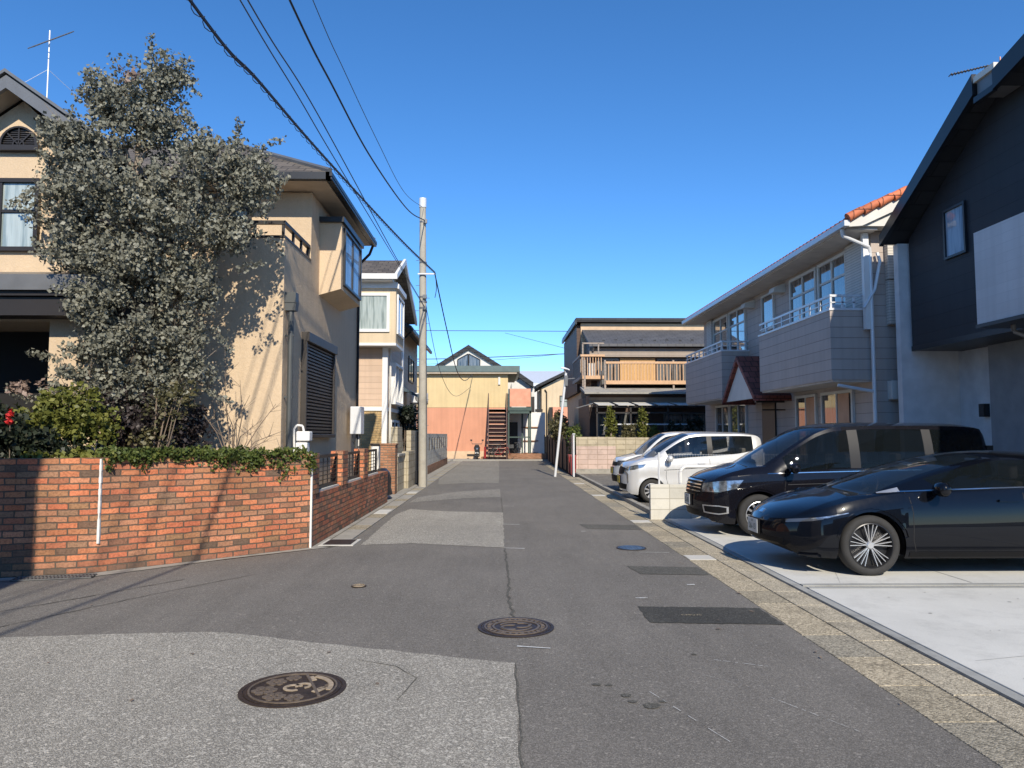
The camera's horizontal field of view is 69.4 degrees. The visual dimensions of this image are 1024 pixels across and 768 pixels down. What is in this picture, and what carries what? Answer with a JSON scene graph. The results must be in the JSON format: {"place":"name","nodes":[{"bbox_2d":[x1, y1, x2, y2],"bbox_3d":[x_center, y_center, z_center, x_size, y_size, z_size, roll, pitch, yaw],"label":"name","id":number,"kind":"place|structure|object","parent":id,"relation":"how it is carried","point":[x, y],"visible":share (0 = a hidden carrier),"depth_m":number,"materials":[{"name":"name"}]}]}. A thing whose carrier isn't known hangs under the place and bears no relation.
{"place":"outdoors","nodes":[
{"label":"outdoors","id":0,"kind":"place"},
{"bbox_2d":[370,443,380,469],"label":"gate pier","id":1,"kind":"structure","parent":0,"point":[375,446],"depth_m":20.75,"materials":[{"name":"white paint"}]},
{"bbox_2d":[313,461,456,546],"bbox_3d":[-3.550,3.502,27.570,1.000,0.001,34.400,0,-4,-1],"label":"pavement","id":2,"kind":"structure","parent":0,"point":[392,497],"depth_m":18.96,"materials":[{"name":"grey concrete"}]},
{"bbox_2d":[391,427,414,491],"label":"block wall","id":3,"kind":"structure","parent":2,"relation":"on","point":[405,469],"depth_m":22.28,"materials":[{"name":"grey concrete"}]},
{"bbox_2d":[398,404,418,450],"bbox_3d":[-3.733,2.107,26.928,1.146,2.714,2.358,0,-4,-1],"label":"garden tree","id":4,"kind":"object","parent":2,"relation":"on","point":[408,417],"visible":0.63,"depth_m":26.36,"materials":[{"name":"green plant"}]},
{"bbox_2d":[406,430,418,470],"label":"block wall","id":5,"kind":"structure","parent":2,"relation":"on","point":[410,439],"depth_m":24.26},
{"bbox_2d":[415,431,418,483],"bbox_3d":[-3.072,2.399,24.045,0.160,1.720,0.200,0,-4,-1],"label":"gate post","id":6,"kind":"object","parent":2,"relation":"on","point":[417,447],"visible":0.79,"depth_m":24.07,"materials":[{"name":"black metal"}]},
{"bbox_2d":[427,434,446,474],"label":"slotted wall","id":7,"kind":"structure","parent":2,"relation":"on","point":[436,451],"depth_m":34.40,"materials":[{"name":"grey concrete"}]},
{"bbox_2d":[380,443,397,493],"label":"brick gate pier","id":8,"kind":"structure","parent":0,"point":[388,456],"depth_m":20.06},
{"bbox_2d":[318,461,575,548],"bbox_3d":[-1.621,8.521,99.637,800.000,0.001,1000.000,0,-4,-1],"label":"ground","id":9,"kind":"structure","parent":0,"point":[560,468],"depth_m":30.98,"materials":[{"name":"concrete"}]},
{"bbox_2d":[0,399,89,457],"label":"shrub","id":10,"kind":"object","parent":9,"relation":"on","point":[18,442],"visible":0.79,"depth_m":8.97,"materials":[{"name":"green plant"}]},
{"bbox_2d":[0,381,123,449],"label":"shrub","id":11,"kind":"object","parent":9,"relation":"on","point":[81,422],"visible":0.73,"depth_m":9.47,"materials":[{"name":"green plant"}]},
{"bbox_2d":[3,33,290,447],"bbox_3d":[-5.278,-1.430,10.564,3.940,7.514,1.970,1,-4,-20],"label":"eucalyptus tree","id":12,"kind":"object","parent":9,"relation":"on","point":[162,217],"visible":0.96,"depth_m":10.41,"materials":[{"name":"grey plant"}]},
{"bbox_2d":[91,378,215,449],"bbox_3d":[-5.008,1.099,10.191,1.734,2.416,0.862,0,-4,-1],"label":"shrub","id":13,"kind":"object","parent":9,"relation":"on","point":[135,422],"visible":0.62,"depth_m":10.14,"materials":[{"name":"green plant"}]},
{"bbox_2d":[124,377,201,448],"bbox_3d":[-4.694,1.097,9.867,1.069,2.375,0.478,0,-4,-1],"label":"shrub","id":14,"kind":"object","parent":9,"relation":"on","point":[164,396],"visible":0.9,"depth_m":9.89,"materials":[{"name":"green plant"}]},
{"bbox_2d":[0,68,376,484],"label":"house","id":15,"kind":"structure","parent":9,"relation":"on","point":[288,324],"depth_m":11.95,"materials":[{"name":"beige paint"}]},
{"bbox_2d":[0,178,41,251],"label":"window","id":16,"kind":"structure","parent":15,"relation":"in","point":[14,235],"depth_m":10.84,"materials":[{"name":"glass"}]},
{"bbox_2d":[26,30,89,107],"bbox_3d":[-8.588,-5.387,14.228,1.103,2.705,2.409,-4,-5,44],"label":"tv antenna","id":17,"kind":"object","parent":15,"relation":"on","point":[48,70],"visible":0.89,"depth_m":13.79,"materials":[{"name":"white metal"}]},
{"bbox_2d":[178,207,251,233],"bbox_3d":[-5.669,-2.578,13.649,1.700,1.380,0.060,0,-4,-1],"label":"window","id":18,"kind":"structure","parent":15,"relation":"in","point":[249,217],"depth_m":13.68,"materials":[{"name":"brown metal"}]},
{"bbox_2d":[293,424,311,451],"bbox_3d":[-3.426,1.042,12.053,0.298,0.778,0.200,0,-4,-1],"label":"gas meter","id":19,"kind":"object","parent":15,"relation":"attached to","point":[303,435],"visible":0.73,"depth_m":11.97,"materials":[{"name":"white paint"}]},
{"bbox_2d":[350,406,363,448],"bbox_3d":[-3.573,1.251,17.049,0.250,1.452,0.400,0,-4,-1],"label":"water heater","id":20,"kind":"object","parent":15,"relation":"attached to","point":[356,420],"visible":0.82,"depth_m":16.89,"materials":[{"name":"white metal"}]},
{"bbox_2d":[0,448,387,577],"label":"brick garden wall","id":21,"kind":"structure","parent":9,"relation":"on","point":[61,516],"depth_m":9.16,"materials":[{"name":"brown brick"}]},
{"bbox_2d":[19,446,112,457],"bbox_3d":[-5.236,0.885,8.950,1.282,0.267,0.458,2,-4,-26],"label":"ground plant","id":22,"kind":"object","parent":21,"relation":"on","point":[82,453],"visible":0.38,"depth_m":8.84,"materials":[{"name":"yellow plant"}]},
{"bbox_2d":[95,444,317,481],"bbox_3d":[-3.860,1.069,9.694,2.875,0.586,0.380,4,-5,-44],"label":"ivy","id":23,"kind":"object","parent":21,"relation":"attached to","point":[115,454],"visible":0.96,"depth_m":9.59,"materials":[{"name":"green plant"}]},
{"bbox_2d":[204,363,283,450],"bbox_3d":[-3.978,0.686,10.915,1.263,2.536,0.206,0,-4,-1],"label":"bare shrub","id":24,"kind":"object","parent":9,"relation":"on","point":[222,437],"visible":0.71,"depth_m":10.92,"materials":[{"name":"plant"}]},
{"bbox_2d":[359,259,416,470],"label":"house","id":25,"kind":"structure","parent":9,"relation":"on","point":[387,308],"depth_m":23.25,"materials":[{"name":"beige"}]},
{"bbox_2d":[359,293,389,331],"bbox_3d":[-4.629,-2.220,22.915,1.680,1.220,0.060,0,-4,-1],"label":"window","id":26,"kind":"structure","parent":25,"relation":"in","point":[374,307],"depth_m":22.92,"materials":[{"name":"white paint"}]},
{"bbox_2d":[391,363,403,405],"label":"window","id":27,"kind":"structure","parent":25,"relation":"in","point":[397,371],"depth_m":24.90,"materials":[{"name":"white paint"}]},
{"bbox_2d":[397,294,404,339],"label":"window","id":28,"kind":"structure","parent":25,"relation":"in","point":[400,303],"depth_m":23.85,"materials":[{"name":"glass"}]},
{"bbox_2d":[323,463,459,547],"bbox_3d":[-2.869,3.493,27.181,0.310,0.048,32.988,0,-4,-1],"label":"gutter","id":29,"kind":"object","parent":9,"relation":"on","point":[366,527],"visible":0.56,"depth_m":16.29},
{"bbox_2d":[333,461,461,538],"bbox_3d":[-2.884,3.555,28.079,0.310,0.048,33.588,0,-4,-1],"label":"gutter","id":30,"kind":"object","parent":9,"relation":"on","point":[350,533],"visible":0.61,"depth_m":13.97,"materials":[{"name":"grey concrete"}]},
{"bbox_2d":[403,323,431,450],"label":"house","id":31,"kind":"structure","parent":9,"relation":"on","point":[411,338],"depth_m":31.88,"materials":[{"name":"beige"}]},
{"bbox_2d":[408,356,413,383],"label":"window","id":32,"kind":"structure","parent":31,"relation":"in","point":[410,360],"depth_m":32.51,"materials":[{"name":"black glass"}]},
{"bbox_2d":[435,345,510,388],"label":"house","id":33,"kind":"structure","parent":9,"relation":"on","point":[468,355],"depth_m":58.53,"materials":[{"name":"white paint"}]},
{"bbox_2d":[417,366,544,458],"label":"apartment building","id":34,"kind":"structure","parent":9,"relation":"on","point":[461,421],"depth_m":48.57,"materials":[{"name":"beige"}]},
{"bbox_2d":[509,422,517,452],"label":"door","id":35,"kind":"structure","parent":34,"relation":"in","point":[513,426],"depth_m":52.21,"materials":[{"name":"glass"}]},
{"bbox_2d":[447,459,547,460],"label":"kerb","id":36,"kind":"structure","parent":9,"relation":"on","point":[497,459],"depth_m":46.08,"materials":[{"name":"grey concrete"}]},
{"bbox_2d":[520,371,563,411],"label":"warehouse","id":37,"kind":"structure","parent":9,"relation":"on","point":[536,377],"depth_m":86.34,"materials":[{"name":"white paint"}]},
{"bbox_2d":[534,372,567,436],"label":"house","id":38,"kind":"structure","parent":9,"relation":"on","point":[550,390],"depth_m":62.11,"materials":[{"name":"beige paint"}]},
{"bbox_2d":[544,435,571,470],"bbox_3d":[2.356,3.572,40.193,0.140,1.600,19.400,0,-4,-1],"label":"board fence","id":39,"kind":"object","parent":9,"relation":"on","point":[550,448],"visible":0.66,"depth_m":37.28,"materials":[{"name":"brown wood"}]},
{"bbox_2d":[547,409,568,443],"bbox_3d":[2.516,2.829,39.612,1.243,3.028,6.640,0,-4,1],"label":"hedge","id":40,"kind":"object","parent":9,"relation":"on","point":[554,429],"visible":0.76,"depth_m":37.91,"materials":[{"name":"green plant"}]},
{"bbox_2d":[564,424,581,454],"bbox_3d":[2.734,2.786,32.512,0.959,2.131,4.022,0,-4,-1],"label":"hedge","id":41,"kind":"object","parent":9,"relation":"on","point":[570,431],"visible":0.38,"depth_m":32.26,"materials":[{"name":"green plant"}]},
{"bbox_2d":[572,433,574,476],"bbox_3d":[2.365,2.740,28.551,0.100,1.660,0.540,0,-4,-1],"label":"thin post","id":42,"kind":"object","parent":9,"relation":"on","point":[573,455],"visible":1,"depth_m":28.35,"materials":[{"name":"white metal"}]},
{"bbox_2d":[603,405,617,436],"bbox_3d":[4.192,2.314,31.285,0.687,2.885,0.715,0,-4,-1],"label":"conifer shrub","id":43,"kind":"object","parent":9,"relation":"on","point":[611,429],"visible":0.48,"depth_m":31.26,"materials":[{"name":"green plant"}]},
{"bbox_2d":[575,472,649,513],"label":"kerb","id":44,"kind":"structure","parent":9,"relation":"on","point":[641,506],"depth_m":19.02,"materials":[{"name":"grey concrete"}]},
{"bbox_2d":[576,437,650,473],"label":"block wall","id":45,"kind":"structure","parent":9,"relation":"on","point":[596,455],"depth_m":30.30,"materials":[{"name":"grey concrete"}]},
{"bbox_2d":[621,423,636,436],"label":"conifer shrub","id":46,"kind":"object","parent":9,"relation":"on","point":[625,431],"visible":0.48,"depth_m":30.95,"materials":[{"name":"green plant"}]},
{"bbox_2d":[562,318,705,436],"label":"house","id":47,"kind":"structure","parent":9,"relation":"on","point":[611,360],"depth_m":35.63,"materials":[{"name":"black metal"}]},
{"bbox_2d":[597,358,618,386],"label":"window","id":48,"kind":"structure","parent":47,"relation":"in","point":[614,366],"depth_m":35.80,"materials":[{"name":"grey metal"}]},
{"bbox_2d":[598,413,645,436],"bbox_3d":[4.958,2.301,33.386,2.200,2.000,0.060,0,-4,-1],"label":"window","id":49,"kind":"structure","parent":47,"relation":"in","point":[624,418],"depth_m":33.42,"materials":[{"name":"black glass"}]},
{"bbox_2d":[657,358,693,380],"bbox_3d":[8.472,-0.536,35.849,2.900,1.400,0.050,0,-4,-1],"label":"window","id":50,"kind":"structure","parent":47,"relation":"in","point":[658,359],"depth_m":35.85,"materials":[{"name":"grey"}]},
{"bbox_2d":[663,414,705,431],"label":"window","id":51,"kind":"structure","parent":47,"relation":"in","point":[678,418],"depth_m":33.48,"materials":[{"name":"black glass"}]},
{"bbox_2d":[574,402,704,436],"bbox_3d":[7.124,2.300,32.425,8.700,3.070,1.832,0,-4,-1],"label":"pergola","id":52,"kind":"object","parent":9,"relation":"on","point":[645,404],"visible":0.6,"depth_m":31.74,"materials":[{"name":"white metal"}]},
{"bbox_2d":[636,406,648,436],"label":"conifer shrub","id":53,"kind":"object","parent":9,"relation":"on","point":[642,418],"visible":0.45,"depth_m":31.27,"materials":[{"name":"green plant"}]},
{"bbox_2d":[667,421,683,431],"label":"conifer shrub","id":54,"kind":"object","parent":9,"relation":"on","point":[680,427],"visible":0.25,"depth_m":31.29,"materials":[{"name":"green plant"}]},
{"bbox_2d":[649,484,705,519],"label":"block wall","id":55,"kind":"structure","parent":9,"relation":"on","point":[666,501],"depth_m":13.95,"materials":[{"name":"concrete"}]},
{"bbox_2d":[658,452,743,483],"bbox_3d":[5.021,1.607,14.086,4.500,0.610,0.040,0,-4,-1],"label":"fence","id":56,"kind":"object","parent":55,"relation":"on","point":[659,454],"visible":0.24,"depth_m":14.07,"materials":[{"name":"white metal"}]},
{"bbox_2d":[540,461,933,686],"bbox_3d":[2.292,2.909,18.684,0.355,0.046,53.594,0,-4,-1],"label":"gutter","id":57,"kind":"object","parent":9,"relation":"on","point":[882,671],"visible":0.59,"depth_m":6.37,"materials":[{"name":"concrete"}]},
{"bbox_2d":[549,467,996,722],"bbox_3d":[2.288,2.929,18.983,0.355,0.046,50.794,0,-4,-1],"label":"gutter","id":58,"kind":"object","parent":9,"relation":"on","point":[934,704],"visible":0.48,"depth_m":4.54,"materials":[{"name":"concrete"}]},
{"bbox_2d":[541,462,1023,767],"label":"gutter","id":59,"kind":"object","parent":9,"relation":"on","point":[1000,745],"visible":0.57,"depth_m":4.01,"materials":[{"name":"concrete"}]},
{"bbox_2d":[574,483,716,559],"bbox_3d":[2.322,2.784,16.989,0.340,0.042,15.100,0,-4,-1],"label":"gutter plate","id":60,"kind":"object","parent":59,"relation":"on","point":[699,557],"visible":0.55,"depth_m":9.70,"materials":[{"name":"concrete"}]},
{"bbox_2d":[574,477,1023,736],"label":"kerb","id":61,"kind":"structure","parent":9,"relation":"on","point":[1007,713],"depth_m":5.70,"materials":[{"name":"concrete"}]},
{"bbox_2d":[663,519,1023,707],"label":"driveway edging","id":62,"kind":"object","parent":9,"relation":"on","point":[1006,693],"visible":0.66,"depth_m":7.48,"materials":[{"name":"concrete"}]},
{"bbox_2d":[0,461,1000,767],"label":"road","id":63,"kind":"structure","parent":0,"point":[578,585],"depth_m":6.17,"materials":[{"name":"asphalt"}]},
{"bbox_2d":[0,546,326,580],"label":"wall footing","id":64,"kind":"object","parent":63,"relation":"on","point":[120,571],"depth_m":9.12,"materials":[{"name":"grey concrete"}]},
{"bbox_2d":[10,573,96,580],"bbox_3d":[-5.126,2.163,8.282,0.834,0.014,0.221,1,-4,-15],"label":"drain grate","id":65,"kind":"object","parent":64,"relation":"on","point":[50,577],"visible":1,"depth_m":8.27,"materials":[{"name":"grey metal"}]},
{"bbox_2d":[0,632,519,767],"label":"old road surface","id":66,"kind":"object","parent":63,"relation":"on","point":[70,705],"visible":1,"depth_m":4.33,"materials":[{"name":"asphalt"}]},
{"bbox_2d":[237,672,346,707],"bbox_3d":[-1.378,1.914,4.658,0.657,0.012,0.657,1,-4,-13],"label":"manhole cover","id":67,"kind":"object","parent":66,"relation":"on","point":[290,689],"visible":1,"depth_m":4.62,"materials":[{"name":"metal"}]},
{"bbox_2d":[0,497,524,767],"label":"road crack","id":68,"kind":"object","parent":63,"relation":"on","point":[517,684],"visible":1,"depth_m":6.24,"materials":[{"name":"asphalt"}]},
{"bbox_2d":[318,539,360,545],"bbox_3d":[-2.551,2.352,10.999,0.500,0.016,0.650,0,-4,-1],"label":"drain cover","id":69,"kind":"object","parent":63,"relation":"on","point":[340,542],"visible":1,"depth_m":10.92,"materials":[{"name":"metal"}]},
{"bbox_2d":[415,197,435,486],"bbox_3d":[-2.714,-1.358,23.186,0.640,9.101,0.318,0,-4,-1],"label":"utility pole","id":70,"kind":"object","parent":63,"relation":"on","point":[423,425],"visible":0.93,"depth_m":23.08,"materials":[{"name":"concrete"}]},
{"bbox_2d":[188,0,435,273],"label":"spiral cable bundle","id":71,"kind":"object","parent":70,"relation":"attached to","point":[236,59],"visible":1,"depth_m":8.60,"materials":[{"name":"rubber"}]},
{"bbox_2d":[240,0,423,305],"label":"overhead cable","id":72,"kind":"object","parent":70,"relation":"attached to","point":[315,126],"visible":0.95,"depth_m":10.31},
{"bbox_2d":[247,0,424,306],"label":"overhead cable","id":73,"kind":"object","parent":70,"relation":"attached to","point":[323,125],"visible":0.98,"depth_m":10.79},
{"bbox_2d":[289,0,424,220],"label":"overhead cable","id":74,"kind":"object","parent":70,"relation":"attached to","point":[311,46],"visible":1,"depth_m":12.03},
{"bbox_2d":[313,0,421,206],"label":"overhead cable","id":75,"kind":"object","parent":70,"relation":"attached to","point":[356,96],"visible":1,"depth_m":13.21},
{"bbox_2d":[361,509,503,546],"bbox_3d":[-1.231,2.515,13.275,2.175,0.001,5.548,0,-4,-1],"label":"old road patch","id":76,"kind":"object","parent":63,"relation":"on","point":[483,529],"visible":1,"depth_m":12.53,"materials":[{"name":"asphalt"}]},
{"bbox_2d":[409,489,500,502],"bbox_3d":[-1.123,2.950,19.593,1.890,0.001,4.897,-2,-4,27],"label":"old road patch","id":77,"kind":"object","parent":63,"relation":"on","point":[475,494],"visible":1,"depth_m":19.57,"materials":[{"name":"asphalt"}]},
{"bbox_2d":[438,461,498,483],"bbox_3d":[-1.711,4.012,34.995,2.233,0.001,22.001,0,-4,-1],"label":"old road patch","id":78,"kind":"object","parent":63,"relation":"on","point":[475,472],"visible":0.99,"depth_m":30.75,"materials":[{"name":"asphalt"}]},
{"bbox_2d":[478,617,553,637],"bbox_3d":[0.033,2.017,6.157,0.636,0.012,0.636,0,-4,-1],"label":"manhole cover","id":79,"kind":"object","parent":63,"relation":"on","point":[515,627],"visible":1,"depth_m":6.12,"materials":[{"name":"metal"}]},
{"bbox_2d":[554,367,574,476],"bbox_3d":[2.024,1.459,28.538,0.830,4.225,0.228,0,-4,-1],"label":"leaning lamp pole","id":80,"kind":"object","parent":63,"relation":"on","point":[565,379],"visible":1,"depth_m":28.57,"materials":[{"name":"white metal"}]},
{"bbox_2d":[580,524,641,529],"bbox_3d":[1.697,2.488,12.894,1.092,0.001,0.646,-1,-4,8],"label":"asphalt patch","id":81,"kind":"object","parent":63,"relation":"on","point":[599,526],"visible":1,"depth_m":12.93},
{"bbox_2d":[592,653,696,707],"bbox_3d":[1.071,1.934,4.865,1.120,0.001,0.541,3,-5,-39],"label":"oil spot","id":82,"kind":"object","parent":63,"relation":"on","point":[651,705],"visible":1,"depth_m":4.44,"materials":[{"name":"liquid"}]},
{"bbox_2d":[628,566,708,574],"bbox_3d":[1.830,2.202,8.748,0.902,0.001,0.530,0,-4,5],"label":"asphalt patch","id":83,"kind":"object","parent":63,"relation":"on","point":[667,570],"visible":1,"depth_m":8.73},
{"bbox_2d":[638,606,783,624],"bbox_3d":[1.735,2.053,6.579,1.165,0.001,0.618,0,-4,3],"label":"asphalt patch","id":84,"kind":"object","parent":63,"relation":"on","point":[721,615],"visible":1,"depth_m":6.56,"materials":[{"name":"asphalt"}]},
{"bbox_2d":[0,0,1023,370],"label":"sky","id":85,"kind":"structure","parent":0,"point":[569,160],"materials":[{"name":"blue"}]},
{"bbox_2d":[511,373,542,411],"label":"house","id":86,"kind":"structure","parent":0,"point":[522,382],"depth_m":58.00,"materials":[{"name":"white paint"}]},
{"bbox_2d":[582,474,648,506],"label":"parking lot","id":87,"kind":"structure","parent":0,"point":[606,480],"depth_m":24.20,"materials":[{"name":"concrete"}]},
{"bbox_2d":[610,431,711,481],"bbox_3d":[4.588,2.205,21.273,3.483,1.685,1.915,0,-4,-1],"label":"compact wagon","id":88,"kind":"object","parent":87,"relation":"on","point":[650,443],"visible":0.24,"depth_m":20.88,"materials":[{"name":"white paint"}]},
{"bbox_2d":[617,432,761,501],"bbox_3d":[4.304,1.994,18.025,3.456,1.660,1.915,0,-4,-1],"label":"compact wagon","id":89,"kind":"object","parent":87,"relation":"on","point":[637,476],"visible":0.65,"depth_m":17.37,"materials":[{"name":"silver metal"}]},
{"bbox_2d":[679,465,716,483],"bbox_3d":[4.338,2.099,14.562,2.119,1.015,0.069,0,-4,-1],"label":"hoop barrier","id":90,"kind":"object","parent":87,"relation":"on","point":[682,468],"visible":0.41,"depth_m":14.55,"materials":[{"name":"metal"}]},
{"bbox_2d":[682,185,907,443],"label":"apartment house","id":91,"kind":"structure","parent":0,"point":[784,349],"depth_m":18.04,"materials":[{"name":"grey"}]},
{"bbox_2d":[713,314,728,352],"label":"window","id":92,"kind":"structure","parent":91,"relation":"in","point":[720,325],"depth_m":26.67,"materials":[{"name":"glass"}]},
{"bbox_2d":[715,405,729,431],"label":"window","id":93,"kind":"structure","parent":91,"relation":"in","point":[722,420],"depth_m":26.48,"materials":[{"name":"glass"}]},
{"bbox_2d":[728,306,746,349],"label":"window","id":94,"kind":"structure","parent":91,"relation":"in","point":[737,321],"depth_m":24.78,"materials":[{"name":"glass"}]},
{"bbox_2d":[729,405,747,432],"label":"window","id":95,"kind":"structure","parent":91,"relation":"in","point":[738,414],"depth_m":24.71,"materials":[{"name":"glass"}]},
{"bbox_2d":[761,293,775,332],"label":"window","id":96,"kind":"structure","parent":91,"relation":"in","point":[767,301],"depth_m":22.09,"materials":[{"name":"glass"}]},
{"bbox_2d":[762,403,776,442],"bbox_3d":[7.620,1.729,21.884,0.050,2.560,1.050,0,-4,-1],"label":"door","id":97,"kind":"structure","parent":91,"relation":"in","point":[769,419],"depth_m":21.91,"materials":[{"name":"brown metal"}]},
{"bbox_2d":[789,267,817,321],"bbox_3d":[7.663,-2.087,19.466,0.070,1.640,1.700,0,-4,-1],"label":"window","id":98,"kind":"structure","parent":91,"relation":"in","point":[803,287],"depth_m":19.43,"materials":[{"name":"glass"}]},
{"bbox_2d":[795,394,817,426],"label":"window","id":99,"kind":"structure","parent":91,"relation":"in","point":[800,401],"depth_m":19.52,"materials":[{"name":"white paint"}]},
{"bbox_2d":[817,251,845,310],"bbox_3d":[7.691,-2.205,17.746,0.070,1.640,1.550,0,-4,-1],"label":"window","id":100,"kind":"structure","parent":91,"relation":"in","point":[831,272],"depth_m":17.74,"materials":[{"name":"glass"}]},
{"bbox_2d":[820,389,854,422],"bbox_3d":[7.692,0.984,17.476,0.070,1.640,1.650,0,-4,-1],"label":"window","id":101,"kind":"structure","parent":91,"relation":"in","point":[828,400],"depth_m":17.71,"materials":[{"name":"white paint"}]},
{"bbox_2d":[668,518,1023,696],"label":"driveway","id":102,"kind":"structure","parent":0,"point":[956,625],"depth_m":7.09,"materials":[{"name":"white concrete"}]},
{"bbox_2d":[684,422,992,534],"bbox_3d":[5.257,1.523,12.259,4.756,1.775,2.175,0,-4,-1],"label":"minivan","id":103,"kind":"object","parent":102,"relation":"on","point":[737,491],"visible":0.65,"depth_m":11.55,"materials":[{"name":"black paint"}]},
{"bbox_2d":[748,450,1023,575],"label":"hatchback car","id":104,"kind":"object","parent":102,"relation":"on","point":[875,520],"visible":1,"depth_m":8.29,"materials":[{"name":"black paint"}]},
{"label":"pavement","id":105,"kind":"structure","parent":0,"visible":0},
{"bbox_2d":[488,393,506,458],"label":"outdoor stair","id":106,"kind":"object","parent":105,"relation":"on","point":[497,423],"visible":0.96,"depth_m":47.67,"materials":[{"name":"red metal"}]},
{"bbox_2d":[481,453,546,458],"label":"entrance step","id":107,"kind":"object","parent":105,"relation":"on","point":[529,456],"visible":0.59,"depth_m":46.82,"materials":[{"name":"brown brick"}]},
{"label":"weed verge","id":108,"kind":"structure","parent":0,"visible":0},
{"bbox_2d":[879,34,1023,451],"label":"house","id":109,"kind":"structure","parent":108,"relation":"on","point":[952,231],"depth_m":13.56,"materials":[{"name":"black"}]},
{"bbox_2d":[942,200,967,259],"bbox_3d":[8.164,-2.819,13.635,0.060,0.940,0.650,0,-4,-1],"label":"window","id":110,"kind":"structure","parent":109,"relation":"in","point":[954,218],"depth_m":13.63,"materials":[{"name":"glass"}]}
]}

